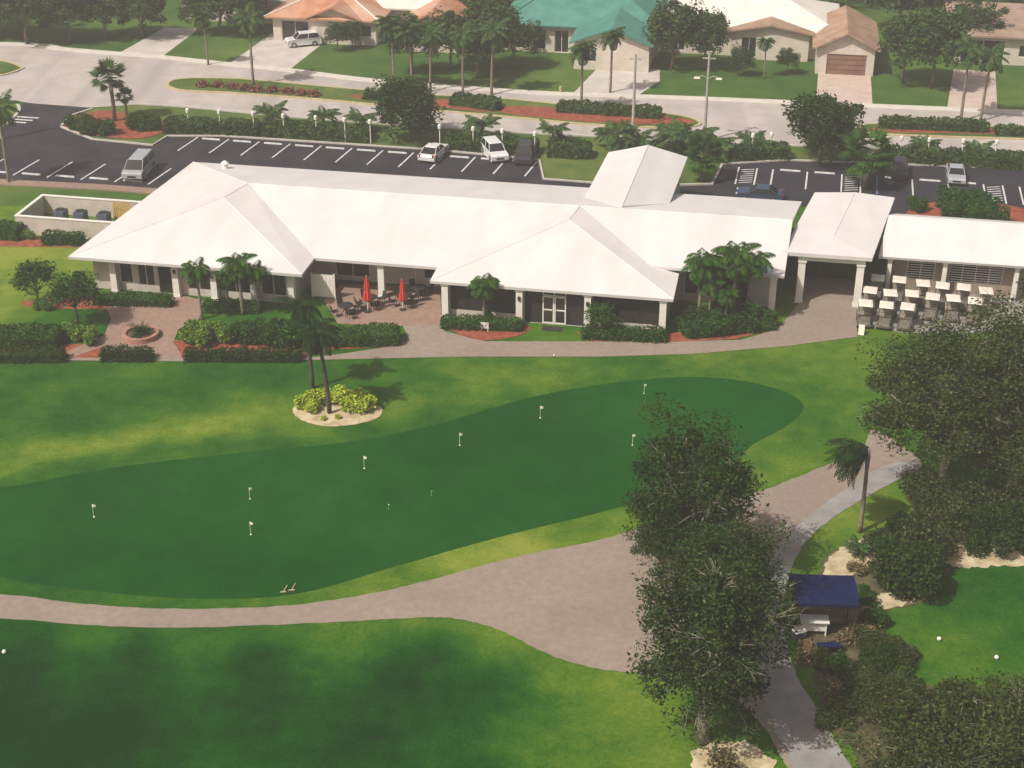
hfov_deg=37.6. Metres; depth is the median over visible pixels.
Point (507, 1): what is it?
distant woods
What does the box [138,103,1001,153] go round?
kerb
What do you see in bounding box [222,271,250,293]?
window
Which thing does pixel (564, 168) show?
roadside lawn
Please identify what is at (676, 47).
window
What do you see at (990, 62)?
palm tree
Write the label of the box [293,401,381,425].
sand bed
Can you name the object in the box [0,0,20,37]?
broadleaf tree
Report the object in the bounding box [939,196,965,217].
shrub
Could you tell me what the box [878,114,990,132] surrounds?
hedge
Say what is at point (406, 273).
door
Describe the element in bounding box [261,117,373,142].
hedge
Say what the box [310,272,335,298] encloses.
privacy screen
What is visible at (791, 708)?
concrete path
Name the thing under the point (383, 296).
patio chair
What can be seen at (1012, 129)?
hedge
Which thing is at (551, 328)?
door mat
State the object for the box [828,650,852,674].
shrub
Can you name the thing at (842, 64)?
garage door
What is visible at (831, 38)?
house
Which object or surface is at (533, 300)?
window
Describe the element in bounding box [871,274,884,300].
golf cart
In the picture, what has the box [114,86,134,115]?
palm tree
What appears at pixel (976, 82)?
driveway
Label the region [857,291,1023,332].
cart pad
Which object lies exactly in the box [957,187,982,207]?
shrub
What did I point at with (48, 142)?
parking lot
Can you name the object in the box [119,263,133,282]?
window
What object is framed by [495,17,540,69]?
broadleaf tree
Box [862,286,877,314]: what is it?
golf cart
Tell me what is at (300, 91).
shrub
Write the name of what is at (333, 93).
median
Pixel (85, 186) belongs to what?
sidewalk
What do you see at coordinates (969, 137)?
median kerb
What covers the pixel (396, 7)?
house
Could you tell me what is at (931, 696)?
shrub
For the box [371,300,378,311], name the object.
patio chair
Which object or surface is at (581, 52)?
palm tree
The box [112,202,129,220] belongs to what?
wooden fence
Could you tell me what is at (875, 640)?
shrub
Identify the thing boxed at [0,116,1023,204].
parking markings
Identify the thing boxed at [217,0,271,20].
broadleaf tree
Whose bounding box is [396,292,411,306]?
patio table
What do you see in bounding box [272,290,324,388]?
palm tree
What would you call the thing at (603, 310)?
shrub
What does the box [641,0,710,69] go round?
broadleaf tree
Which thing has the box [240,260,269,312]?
palm tree
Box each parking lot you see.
[0,103,590,187]
[679,161,1023,214]
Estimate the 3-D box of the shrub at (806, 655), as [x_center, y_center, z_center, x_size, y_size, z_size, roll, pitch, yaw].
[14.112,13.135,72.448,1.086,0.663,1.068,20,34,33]
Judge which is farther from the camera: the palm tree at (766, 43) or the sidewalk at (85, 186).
the palm tree at (766, 43)
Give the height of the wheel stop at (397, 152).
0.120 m
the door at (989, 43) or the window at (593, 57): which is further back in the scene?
the door at (989, 43)
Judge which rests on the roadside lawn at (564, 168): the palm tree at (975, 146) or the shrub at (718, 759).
the palm tree at (975, 146)
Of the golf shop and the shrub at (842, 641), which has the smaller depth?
the shrub at (842, 641)
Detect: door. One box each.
[158,266,172,292]
[281,20,308,40]
[401,267,415,283]
[542,296,553,323]
[554,30,568,52]
[554,296,565,324]
[805,261,849,279]
[825,54,866,75]
[960,39,1005,63]
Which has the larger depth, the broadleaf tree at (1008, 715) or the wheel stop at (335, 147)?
the wheel stop at (335, 147)
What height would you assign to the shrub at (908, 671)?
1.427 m
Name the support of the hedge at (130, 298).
on the mulch bed at (30, 304)
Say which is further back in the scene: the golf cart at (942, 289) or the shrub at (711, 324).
the golf cart at (942, 289)
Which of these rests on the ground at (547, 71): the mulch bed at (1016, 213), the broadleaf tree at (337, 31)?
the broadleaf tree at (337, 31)
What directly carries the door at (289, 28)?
in the house at (290, 18)
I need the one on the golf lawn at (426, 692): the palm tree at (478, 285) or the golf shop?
the golf shop
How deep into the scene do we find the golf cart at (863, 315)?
104.98 m
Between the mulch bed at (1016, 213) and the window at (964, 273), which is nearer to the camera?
the window at (964, 273)
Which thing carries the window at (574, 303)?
in the clubhouse
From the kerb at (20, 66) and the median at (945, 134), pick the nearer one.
the median at (945, 134)
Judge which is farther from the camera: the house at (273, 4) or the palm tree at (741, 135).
the house at (273, 4)
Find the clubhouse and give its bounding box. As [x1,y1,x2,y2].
[68,160,801,335]
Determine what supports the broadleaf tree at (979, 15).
on the ground at (547, 71)
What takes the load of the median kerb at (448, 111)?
on the road
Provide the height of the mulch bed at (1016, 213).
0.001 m
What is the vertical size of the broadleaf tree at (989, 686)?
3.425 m
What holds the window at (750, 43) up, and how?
in the house at (831, 38)
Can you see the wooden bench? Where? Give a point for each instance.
(835, 644)
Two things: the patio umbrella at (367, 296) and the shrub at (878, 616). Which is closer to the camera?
the shrub at (878, 616)
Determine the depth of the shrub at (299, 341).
101.85 m
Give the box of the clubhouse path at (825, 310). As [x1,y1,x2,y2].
[65,276,856,360]
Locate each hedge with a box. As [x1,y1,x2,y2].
[0,219,24,240]
[0,321,64,349]
[0,344,68,363]
[38,229,85,246]
[91,289,175,307]
[97,343,155,362]
[162,114,262,136]
[182,345,302,363]
[202,297,261,314]
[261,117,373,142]
[333,321,400,348]
[361,86,380,100]
[439,313,523,331]
[443,130,540,154]
[447,90,501,110]
[546,138,593,159]
[555,98,662,118]
[580,323,666,343]
[682,317,777,338]
[728,140,792,161]
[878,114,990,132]
[878,143,1023,170]
[992,123,1023,136]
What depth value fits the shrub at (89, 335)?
102.40 m
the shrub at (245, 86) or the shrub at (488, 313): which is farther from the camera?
the shrub at (245, 86)
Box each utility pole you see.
[629,54,641,127]
[694,53,721,127]
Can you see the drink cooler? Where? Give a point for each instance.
(799, 634)
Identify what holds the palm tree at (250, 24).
on the median at (333, 93)
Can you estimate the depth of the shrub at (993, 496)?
82.59 m
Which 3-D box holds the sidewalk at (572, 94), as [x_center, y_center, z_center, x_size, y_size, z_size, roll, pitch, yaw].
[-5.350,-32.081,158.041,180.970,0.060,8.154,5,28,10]
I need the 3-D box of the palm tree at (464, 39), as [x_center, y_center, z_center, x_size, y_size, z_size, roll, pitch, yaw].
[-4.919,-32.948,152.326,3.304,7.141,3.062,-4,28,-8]
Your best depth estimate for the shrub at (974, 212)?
121.93 m
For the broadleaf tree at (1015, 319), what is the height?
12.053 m
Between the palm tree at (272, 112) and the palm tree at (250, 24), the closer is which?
the palm tree at (272, 112)
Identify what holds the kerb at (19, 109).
on the ground at (547, 71)
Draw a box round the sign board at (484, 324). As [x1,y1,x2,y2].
[481,322,488,330]
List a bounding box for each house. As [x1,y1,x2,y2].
[181,0,285,23]
[264,0,471,52]
[374,0,458,19]
[506,0,666,71]
[659,0,880,75]
[944,0,1023,65]
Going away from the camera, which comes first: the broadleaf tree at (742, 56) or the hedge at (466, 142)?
the hedge at (466, 142)
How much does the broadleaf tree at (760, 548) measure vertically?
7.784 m
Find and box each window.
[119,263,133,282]
[137,265,155,285]
[187,276,210,289]
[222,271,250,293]
[261,275,286,295]
[336,262,369,277]
[361,26,371,36]
[424,269,435,278]
[450,285,515,313]
[525,291,542,322]
[533,29,545,48]
[543,292,565,296]
[566,294,583,325]
[585,49,595,61]
[592,296,659,324]
[674,37,684,49]
[684,271,709,294]
[721,275,747,302]
[741,37,756,56]
[906,261,935,279]
[948,263,1003,284]
[1018,45,1023,56]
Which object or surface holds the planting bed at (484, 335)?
on the clubhouse path at (825, 310)
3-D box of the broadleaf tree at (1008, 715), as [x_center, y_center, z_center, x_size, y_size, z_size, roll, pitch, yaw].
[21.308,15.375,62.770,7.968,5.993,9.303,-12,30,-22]
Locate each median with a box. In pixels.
[169,78,698,125]
[863,124,1023,137]
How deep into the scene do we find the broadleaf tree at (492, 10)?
157.24 m
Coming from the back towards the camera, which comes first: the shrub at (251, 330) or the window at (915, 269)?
the window at (915, 269)
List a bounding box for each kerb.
[0,59,23,75]
[0,97,20,126]
[60,108,592,183]
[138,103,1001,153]
[166,77,701,127]
[680,159,976,185]
[860,123,1023,139]
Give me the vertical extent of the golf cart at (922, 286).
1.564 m
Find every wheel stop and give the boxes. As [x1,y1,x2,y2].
[22,172,40,174]
[56,175,74,177]
[89,177,108,179]
[123,179,142,181]
[233,140,250,142]
[264,142,282,144]
[295,144,313,146]
[326,146,344,148]
[357,149,375,151]
[388,151,406,153]
[450,155,468,157]
[780,169,800,171]
[814,171,834,173]
[919,179,939,181]
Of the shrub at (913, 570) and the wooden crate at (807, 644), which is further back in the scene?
the shrub at (913, 570)
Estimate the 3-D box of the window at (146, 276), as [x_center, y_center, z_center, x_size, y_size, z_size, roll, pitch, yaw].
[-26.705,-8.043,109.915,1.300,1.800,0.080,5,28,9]
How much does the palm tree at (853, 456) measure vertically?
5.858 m
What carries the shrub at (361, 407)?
on the sand bed at (349, 417)
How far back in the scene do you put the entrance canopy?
119.10 m
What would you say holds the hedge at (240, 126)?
on the roadside lawn at (564, 168)
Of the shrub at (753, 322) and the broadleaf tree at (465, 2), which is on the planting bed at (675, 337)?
the shrub at (753, 322)
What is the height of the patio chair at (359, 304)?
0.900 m
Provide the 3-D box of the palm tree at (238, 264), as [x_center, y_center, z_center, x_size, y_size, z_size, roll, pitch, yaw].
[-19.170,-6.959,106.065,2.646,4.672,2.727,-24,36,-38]
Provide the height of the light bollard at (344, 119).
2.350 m
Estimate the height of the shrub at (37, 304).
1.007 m
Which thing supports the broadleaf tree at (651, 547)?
on the golf lawn at (426, 692)
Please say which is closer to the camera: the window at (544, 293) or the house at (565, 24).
the window at (544, 293)
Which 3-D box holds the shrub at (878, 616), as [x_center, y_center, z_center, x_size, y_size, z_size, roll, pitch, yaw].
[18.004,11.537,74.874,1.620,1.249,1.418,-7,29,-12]
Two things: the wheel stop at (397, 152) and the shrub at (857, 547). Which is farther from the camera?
the wheel stop at (397, 152)
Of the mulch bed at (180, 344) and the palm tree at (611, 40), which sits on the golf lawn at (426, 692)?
the mulch bed at (180, 344)
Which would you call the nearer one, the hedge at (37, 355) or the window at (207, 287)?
the hedge at (37, 355)
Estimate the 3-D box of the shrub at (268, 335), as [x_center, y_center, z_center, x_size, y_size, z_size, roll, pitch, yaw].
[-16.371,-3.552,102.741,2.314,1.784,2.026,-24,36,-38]
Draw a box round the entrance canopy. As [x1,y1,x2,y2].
[584,145,687,207]
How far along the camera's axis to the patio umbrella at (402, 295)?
106.98 m
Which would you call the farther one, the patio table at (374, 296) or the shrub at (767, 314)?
the patio table at (374, 296)
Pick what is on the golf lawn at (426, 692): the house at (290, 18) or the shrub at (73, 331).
the shrub at (73, 331)
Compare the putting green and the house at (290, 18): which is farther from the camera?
the house at (290, 18)
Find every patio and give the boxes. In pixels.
[67,296,202,358]
[324,284,441,325]
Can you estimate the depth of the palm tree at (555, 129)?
139.12 m
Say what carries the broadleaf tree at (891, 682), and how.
on the planting bed at (818, 675)
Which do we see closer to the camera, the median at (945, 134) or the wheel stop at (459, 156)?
the wheel stop at (459, 156)
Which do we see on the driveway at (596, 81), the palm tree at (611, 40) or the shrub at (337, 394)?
the palm tree at (611, 40)
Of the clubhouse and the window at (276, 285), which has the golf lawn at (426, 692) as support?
the clubhouse
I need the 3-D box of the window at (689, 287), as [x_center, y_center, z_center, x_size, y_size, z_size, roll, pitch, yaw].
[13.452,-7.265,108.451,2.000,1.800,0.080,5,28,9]
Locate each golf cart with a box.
[856,299,872,327]
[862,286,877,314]
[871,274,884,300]
[876,300,893,329]
[882,289,897,317]
[892,275,906,302]
[896,302,914,331]
[904,289,918,317]
[915,279,929,305]
[922,292,939,321]
[935,281,949,308]
[942,294,960,322]
[956,283,970,310]
[964,296,981,325]
[977,287,993,314]
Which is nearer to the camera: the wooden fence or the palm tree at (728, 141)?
the wooden fence
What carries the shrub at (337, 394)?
on the sand bed at (349, 417)
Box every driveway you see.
[122,28,196,54]
[232,33,322,67]
[575,68,659,93]
[817,74,871,103]
[947,69,996,108]
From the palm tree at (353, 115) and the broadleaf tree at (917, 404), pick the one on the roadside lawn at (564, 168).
the palm tree at (353, 115)
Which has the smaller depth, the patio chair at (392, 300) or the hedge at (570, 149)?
the patio chair at (392, 300)
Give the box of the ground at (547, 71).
[0,0,1023,205]
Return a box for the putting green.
[0,377,803,598]
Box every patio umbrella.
[363,276,371,312]
[399,279,405,310]
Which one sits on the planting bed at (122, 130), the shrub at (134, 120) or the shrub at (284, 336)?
the shrub at (134, 120)
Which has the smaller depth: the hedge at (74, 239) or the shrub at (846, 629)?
the shrub at (846, 629)
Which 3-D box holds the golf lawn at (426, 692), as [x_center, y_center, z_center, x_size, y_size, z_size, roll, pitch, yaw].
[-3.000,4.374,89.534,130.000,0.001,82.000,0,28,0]
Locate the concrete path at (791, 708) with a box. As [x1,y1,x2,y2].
[757,462,921,767]
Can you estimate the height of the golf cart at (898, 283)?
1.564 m
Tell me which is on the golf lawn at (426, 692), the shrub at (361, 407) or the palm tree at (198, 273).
the palm tree at (198, 273)
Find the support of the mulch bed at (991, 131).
on the median at (945, 134)
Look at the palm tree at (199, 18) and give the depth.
159.80 m
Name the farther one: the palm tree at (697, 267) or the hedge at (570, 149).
the hedge at (570, 149)
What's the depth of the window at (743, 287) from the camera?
108.07 m
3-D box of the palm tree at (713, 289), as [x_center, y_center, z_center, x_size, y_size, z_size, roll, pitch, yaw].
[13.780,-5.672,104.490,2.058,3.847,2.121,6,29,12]
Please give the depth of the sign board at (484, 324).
104.39 m
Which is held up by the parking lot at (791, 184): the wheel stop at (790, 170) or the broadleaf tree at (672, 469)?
the wheel stop at (790, 170)
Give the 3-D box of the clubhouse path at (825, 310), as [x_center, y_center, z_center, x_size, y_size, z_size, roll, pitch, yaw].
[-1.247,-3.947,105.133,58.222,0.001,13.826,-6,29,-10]
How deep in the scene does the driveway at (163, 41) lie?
170.83 m
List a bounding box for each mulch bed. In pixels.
[0,239,83,246]
[3,344,104,357]
[21,297,109,308]
[174,340,402,358]
[349,95,503,111]
[497,106,694,124]
[869,127,994,133]
[906,202,1023,221]
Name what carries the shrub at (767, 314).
on the planting bed at (675, 337)
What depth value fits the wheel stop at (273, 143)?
139.49 m
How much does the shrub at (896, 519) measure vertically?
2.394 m
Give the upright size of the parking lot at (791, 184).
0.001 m
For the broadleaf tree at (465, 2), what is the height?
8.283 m
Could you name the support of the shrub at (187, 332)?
on the mulch bed at (180, 344)
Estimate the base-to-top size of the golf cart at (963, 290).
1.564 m
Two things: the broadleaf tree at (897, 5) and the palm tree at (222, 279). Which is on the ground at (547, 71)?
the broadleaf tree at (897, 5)
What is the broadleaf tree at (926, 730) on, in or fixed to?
on the planting bed at (818, 675)
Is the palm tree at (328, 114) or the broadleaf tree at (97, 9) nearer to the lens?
the palm tree at (328, 114)
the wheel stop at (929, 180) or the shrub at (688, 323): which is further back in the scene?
the wheel stop at (929, 180)
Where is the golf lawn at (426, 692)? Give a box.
[0,206,1023,767]
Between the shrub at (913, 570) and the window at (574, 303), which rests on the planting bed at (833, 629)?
the shrub at (913, 570)
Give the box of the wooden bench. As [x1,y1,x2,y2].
[816,641,842,649]
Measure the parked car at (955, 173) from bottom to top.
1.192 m
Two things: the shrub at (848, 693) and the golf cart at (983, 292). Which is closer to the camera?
the shrub at (848, 693)
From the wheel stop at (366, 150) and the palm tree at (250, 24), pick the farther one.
the palm tree at (250, 24)
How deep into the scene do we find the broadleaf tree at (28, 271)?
106.83 m
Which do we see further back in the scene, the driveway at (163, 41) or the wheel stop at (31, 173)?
the driveway at (163, 41)
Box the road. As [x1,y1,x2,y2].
[0,46,1023,150]
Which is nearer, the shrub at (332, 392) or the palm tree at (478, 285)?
the shrub at (332, 392)
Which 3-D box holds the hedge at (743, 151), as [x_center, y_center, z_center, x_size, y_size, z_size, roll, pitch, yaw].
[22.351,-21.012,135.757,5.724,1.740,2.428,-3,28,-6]
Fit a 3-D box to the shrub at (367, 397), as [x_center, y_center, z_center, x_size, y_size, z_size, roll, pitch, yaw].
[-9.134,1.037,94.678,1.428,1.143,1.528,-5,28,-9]
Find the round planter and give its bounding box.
[122,321,159,344]
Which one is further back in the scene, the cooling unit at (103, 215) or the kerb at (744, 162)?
the kerb at (744, 162)
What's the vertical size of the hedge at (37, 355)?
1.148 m
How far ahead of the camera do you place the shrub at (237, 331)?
102.57 m
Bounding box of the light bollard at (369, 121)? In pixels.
[368,119,371,143]
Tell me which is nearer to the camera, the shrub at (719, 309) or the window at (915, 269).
the shrub at (719, 309)
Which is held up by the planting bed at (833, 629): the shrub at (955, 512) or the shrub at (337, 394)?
the shrub at (955, 512)
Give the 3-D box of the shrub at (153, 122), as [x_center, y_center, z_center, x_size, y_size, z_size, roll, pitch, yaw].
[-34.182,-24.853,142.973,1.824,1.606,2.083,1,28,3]
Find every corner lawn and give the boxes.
[0,61,19,72]
[0,103,17,125]
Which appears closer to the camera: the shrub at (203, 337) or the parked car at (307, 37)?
the shrub at (203, 337)
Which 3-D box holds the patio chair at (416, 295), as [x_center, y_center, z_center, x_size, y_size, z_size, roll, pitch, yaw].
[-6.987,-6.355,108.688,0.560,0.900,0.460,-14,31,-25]
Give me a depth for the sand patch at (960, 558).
80.13 m
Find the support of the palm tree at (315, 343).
on the sand bed at (349, 417)
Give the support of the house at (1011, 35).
on the ground at (547, 71)
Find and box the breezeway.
[782,192,894,307]
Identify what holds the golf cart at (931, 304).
on the cart pad
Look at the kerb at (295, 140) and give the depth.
139.79 m
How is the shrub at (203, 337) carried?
on the mulch bed at (180, 344)
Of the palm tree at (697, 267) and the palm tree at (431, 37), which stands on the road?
the palm tree at (431, 37)
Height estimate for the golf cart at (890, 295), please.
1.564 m
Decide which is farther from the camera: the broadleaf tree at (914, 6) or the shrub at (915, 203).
the broadleaf tree at (914, 6)
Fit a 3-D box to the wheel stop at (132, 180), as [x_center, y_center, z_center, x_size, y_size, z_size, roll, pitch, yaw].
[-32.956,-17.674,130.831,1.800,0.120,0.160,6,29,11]
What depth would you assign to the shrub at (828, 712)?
68.27 m
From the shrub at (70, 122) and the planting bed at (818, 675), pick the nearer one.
the planting bed at (818, 675)
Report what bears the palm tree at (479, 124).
on the roadside lawn at (564, 168)
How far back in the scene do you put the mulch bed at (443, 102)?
149.59 m
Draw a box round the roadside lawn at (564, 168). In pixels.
[64,105,878,182]
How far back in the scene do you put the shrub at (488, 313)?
105.39 m
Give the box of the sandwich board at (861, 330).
[858,324,864,334]
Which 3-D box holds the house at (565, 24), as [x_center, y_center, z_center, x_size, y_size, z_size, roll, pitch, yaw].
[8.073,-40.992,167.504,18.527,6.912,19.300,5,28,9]
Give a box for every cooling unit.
[53,207,68,217]
[73,209,88,219]
[96,210,111,220]
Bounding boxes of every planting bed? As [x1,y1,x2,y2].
[63,111,163,137]
[449,325,529,339]
[577,319,777,341]
[799,493,1023,659]
[812,655,1023,767]
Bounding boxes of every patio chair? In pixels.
[329,305,338,317]
[336,296,342,306]
[346,308,354,320]
[353,298,361,312]
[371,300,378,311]
[377,290,385,304]
[388,295,396,305]
[394,286,399,298]
[405,298,413,308]
[409,278,414,292]
[411,289,419,302]
[420,290,427,301]
[425,284,433,291]
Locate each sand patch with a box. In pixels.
[690,740,776,767]
[823,538,879,574]
[861,591,916,608]
[945,544,1023,568]
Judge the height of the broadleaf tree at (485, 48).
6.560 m
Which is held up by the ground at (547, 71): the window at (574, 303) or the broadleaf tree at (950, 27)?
the broadleaf tree at (950, 27)
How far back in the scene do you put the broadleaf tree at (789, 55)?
158.33 m
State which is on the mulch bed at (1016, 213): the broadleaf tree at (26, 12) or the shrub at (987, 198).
the shrub at (987, 198)
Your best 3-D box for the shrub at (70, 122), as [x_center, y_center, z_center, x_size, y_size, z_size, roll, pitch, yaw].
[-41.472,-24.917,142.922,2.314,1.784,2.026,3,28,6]
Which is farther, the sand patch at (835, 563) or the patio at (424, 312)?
the patio at (424, 312)
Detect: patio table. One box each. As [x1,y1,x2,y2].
[338,302,353,316]
[362,294,377,305]
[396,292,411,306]
[411,283,425,294]
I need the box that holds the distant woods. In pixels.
[60,0,1017,8]
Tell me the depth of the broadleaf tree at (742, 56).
157.39 m
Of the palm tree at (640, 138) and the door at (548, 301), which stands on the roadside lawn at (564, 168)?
the palm tree at (640, 138)
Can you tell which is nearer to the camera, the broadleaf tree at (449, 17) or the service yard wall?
the service yard wall
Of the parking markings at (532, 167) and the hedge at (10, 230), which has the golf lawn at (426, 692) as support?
the hedge at (10, 230)
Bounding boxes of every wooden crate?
[798,639,811,650]
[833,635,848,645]
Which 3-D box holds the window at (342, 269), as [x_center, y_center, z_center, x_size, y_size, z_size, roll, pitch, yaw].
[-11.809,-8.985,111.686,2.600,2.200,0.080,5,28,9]
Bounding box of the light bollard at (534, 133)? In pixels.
[533,131,536,149]
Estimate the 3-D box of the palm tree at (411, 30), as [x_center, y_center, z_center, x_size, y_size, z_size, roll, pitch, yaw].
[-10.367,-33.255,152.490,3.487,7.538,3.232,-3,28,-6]
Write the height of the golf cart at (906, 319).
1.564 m
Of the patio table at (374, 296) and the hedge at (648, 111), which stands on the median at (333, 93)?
the hedge at (648, 111)
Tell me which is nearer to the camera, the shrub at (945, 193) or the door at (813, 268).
the door at (813, 268)
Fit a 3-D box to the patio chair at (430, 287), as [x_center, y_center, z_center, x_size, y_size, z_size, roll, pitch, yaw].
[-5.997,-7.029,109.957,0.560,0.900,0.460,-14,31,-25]
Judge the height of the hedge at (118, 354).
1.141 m
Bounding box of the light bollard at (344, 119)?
[342,117,345,140]
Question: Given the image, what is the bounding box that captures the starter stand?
[785,573,859,642]
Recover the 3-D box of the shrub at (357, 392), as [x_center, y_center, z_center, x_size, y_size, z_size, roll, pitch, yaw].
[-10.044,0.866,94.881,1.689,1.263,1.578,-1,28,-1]
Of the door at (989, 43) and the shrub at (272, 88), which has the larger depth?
the door at (989, 43)
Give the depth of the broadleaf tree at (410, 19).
157.03 m
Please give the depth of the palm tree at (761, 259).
103.37 m
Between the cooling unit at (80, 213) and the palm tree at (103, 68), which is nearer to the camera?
the cooling unit at (80, 213)
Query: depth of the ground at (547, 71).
161.38 m
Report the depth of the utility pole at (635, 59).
141.72 m
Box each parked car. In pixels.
[121,148,156,179]
[284,30,321,47]
[418,142,448,161]
[481,136,508,161]
[514,139,534,164]
[735,183,783,199]
[891,155,907,178]
[945,162,965,184]
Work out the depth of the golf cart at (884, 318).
104.69 m
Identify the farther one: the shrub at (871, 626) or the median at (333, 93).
the median at (333, 93)
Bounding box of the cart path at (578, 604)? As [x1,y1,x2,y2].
[0,430,921,767]
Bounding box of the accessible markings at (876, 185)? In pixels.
[876,177,877,193]
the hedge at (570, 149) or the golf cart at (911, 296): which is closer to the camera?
the golf cart at (911, 296)
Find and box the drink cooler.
[791,626,807,640]
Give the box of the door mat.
[542,325,562,331]
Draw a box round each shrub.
[18,229,35,239]
[32,298,51,311]
[60,320,84,341]
[61,112,83,130]
[77,113,98,134]
[82,324,97,345]
[94,118,116,136]
[124,110,150,131]
[144,115,161,130]
[177,319,200,343]
[192,320,213,347]
[194,79,208,87]
[210,79,224,87]
[211,320,235,342]
[225,319,255,345]
[226,82,239,89]
[237,82,251,91]
[240,317,268,343]
[250,84,264,92]
[254,317,282,345]
[265,84,280,92]
[273,317,298,347]
[280,86,294,93]
[293,394,310,409]
[294,87,307,95]
[294,320,318,346]
[302,398,319,413]
[303,388,325,403]
[307,89,321,97]
[316,388,334,404]
[331,384,349,402]
[338,395,357,410]
[340,387,364,405]
[353,399,369,413]
[357,391,377,411]
[480,309,493,319]
[674,314,704,337]
[680,304,710,321]
[697,313,720,337]
[702,299,725,321]
[704,744,743,767]
[717,309,741,334]
[724,299,761,323]
[733,308,759,332]
[757,307,778,324]
[794,649,813,668]
[810,646,817,653]
[810,646,838,676]
[814,698,856,732]
[818,674,846,701]
[824,637,844,650]
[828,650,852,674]
[834,657,878,682]
[835,626,859,648]
[839,672,888,712]
[845,560,868,576]
[850,620,883,638]
[852,627,895,654]
[857,583,877,604]
[858,601,890,627]
[858,643,905,673]
[861,509,918,553]
[867,536,945,600]
[879,634,921,671]
[891,505,959,575]
[893,664,927,699]
[897,469,963,512]
[906,195,929,212]
[921,483,979,536]
[923,680,980,726]
[935,184,958,207]
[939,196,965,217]
[944,477,1022,516]
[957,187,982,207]
[962,201,990,219]
[964,505,1023,557]
[975,190,1001,211]
[982,205,1010,220]
[984,499,1023,556]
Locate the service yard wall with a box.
[14,194,140,238]
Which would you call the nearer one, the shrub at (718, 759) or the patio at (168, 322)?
the shrub at (718, 759)
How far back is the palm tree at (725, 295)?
103.34 m
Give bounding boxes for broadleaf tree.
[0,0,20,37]
[0,0,64,43]
[8,257,59,298]
[31,0,92,41]
[40,268,106,323]
[67,0,135,39]
[116,0,167,36]
[176,0,218,34]
[185,0,250,34]
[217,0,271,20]
[322,20,348,50]
[344,18,362,48]
[372,73,445,140]
[380,11,441,73]
[424,6,468,69]
[449,14,501,78]
[458,0,527,69]
[459,0,501,12]
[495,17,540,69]
[527,19,545,41]
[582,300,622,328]
[619,478,708,584]
[620,392,768,580]
[625,538,804,756]
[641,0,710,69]
[667,515,798,634]
[678,6,731,69]
[727,45,755,76]
[776,47,801,73]
[781,89,872,163]
[825,689,1023,767]
[841,664,931,741]
[855,300,1023,479]
[862,0,938,18]
[877,10,938,83]
[900,2,973,88]
[902,0,962,12]
[932,340,1023,491]
[932,668,1023,767]
[951,673,1022,756]
[953,0,1010,34]
[962,271,1023,363]
[990,425,1023,511]
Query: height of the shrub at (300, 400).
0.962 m
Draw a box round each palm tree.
[0,88,20,181]
[89,56,126,120]
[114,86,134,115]
[178,257,213,319]
[188,10,216,64]
[212,271,237,305]
[216,252,257,314]
[230,1,266,84]
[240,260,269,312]
[252,100,290,124]
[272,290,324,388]
[290,317,340,413]
[306,106,341,124]
[342,106,377,130]
[372,15,408,76]
[392,22,425,79]
[416,22,447,91]
[447,20,478,91]
[460,114,501,134]
[467,272,499,316]
[472,16,512,94]
[536,119,571,141]
[565,40,597,103]
[591,119,640,150]
[596,26,625,92]
[621,129,654,149]
[650,121,694,150]
[663,117,719,158]
[680,247,724,308]
[683,131,724,180]
[697,276,726,312]
[700,126,737,161]
[702,253,734,305]
[711,240,761,313]
[718,284,739,315]
[735,130,766,145]
[736,250,775,303]
[743,130,776,147]
[756,36,775,78]
[822,438,870,533]
[835,124,899,186]
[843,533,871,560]
[904,135,942,159]
[953,31,989,118]
[961,140,994,156]
[975,41,1010,118]
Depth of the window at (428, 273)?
110.96 m
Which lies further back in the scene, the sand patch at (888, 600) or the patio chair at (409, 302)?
the patio chair at (409, 302)
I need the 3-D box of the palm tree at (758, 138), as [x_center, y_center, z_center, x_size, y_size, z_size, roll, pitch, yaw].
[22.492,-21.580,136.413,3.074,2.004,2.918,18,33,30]
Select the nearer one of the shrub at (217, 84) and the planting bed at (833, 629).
the planting bed at (833, 629)
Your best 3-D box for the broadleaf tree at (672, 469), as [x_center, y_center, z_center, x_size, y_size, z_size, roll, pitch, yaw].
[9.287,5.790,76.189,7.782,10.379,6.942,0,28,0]
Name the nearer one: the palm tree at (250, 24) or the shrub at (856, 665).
the shrub at (856, 665)
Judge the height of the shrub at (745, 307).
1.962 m
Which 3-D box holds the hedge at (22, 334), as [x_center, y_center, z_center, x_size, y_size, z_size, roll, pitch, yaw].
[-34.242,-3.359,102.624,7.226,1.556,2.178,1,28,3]
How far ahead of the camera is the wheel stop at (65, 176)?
131.79 m
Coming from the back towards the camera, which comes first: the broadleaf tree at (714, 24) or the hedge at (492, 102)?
the broadleaf tree at (714, 24)
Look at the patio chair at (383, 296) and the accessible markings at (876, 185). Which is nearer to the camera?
the patio chair at (383, 296)
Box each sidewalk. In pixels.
[0,42,1023,113]
[0,179,157,193]
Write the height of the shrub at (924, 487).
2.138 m
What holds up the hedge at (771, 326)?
on the planting bed at (675, 337)
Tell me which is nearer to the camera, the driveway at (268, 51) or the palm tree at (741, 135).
the palm tree at (741, 135)
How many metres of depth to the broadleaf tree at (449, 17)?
158.28 m
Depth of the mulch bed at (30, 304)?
108.37 m
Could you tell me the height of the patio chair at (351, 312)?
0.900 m
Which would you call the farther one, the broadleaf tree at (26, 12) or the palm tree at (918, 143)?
the broadleaf tree at (26, 12)
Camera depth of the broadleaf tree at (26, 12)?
166.70 m
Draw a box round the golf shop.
[878,213,1023,301]
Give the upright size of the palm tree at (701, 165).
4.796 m
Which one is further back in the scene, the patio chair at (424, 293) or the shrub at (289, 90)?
the shrub at (289, 90)

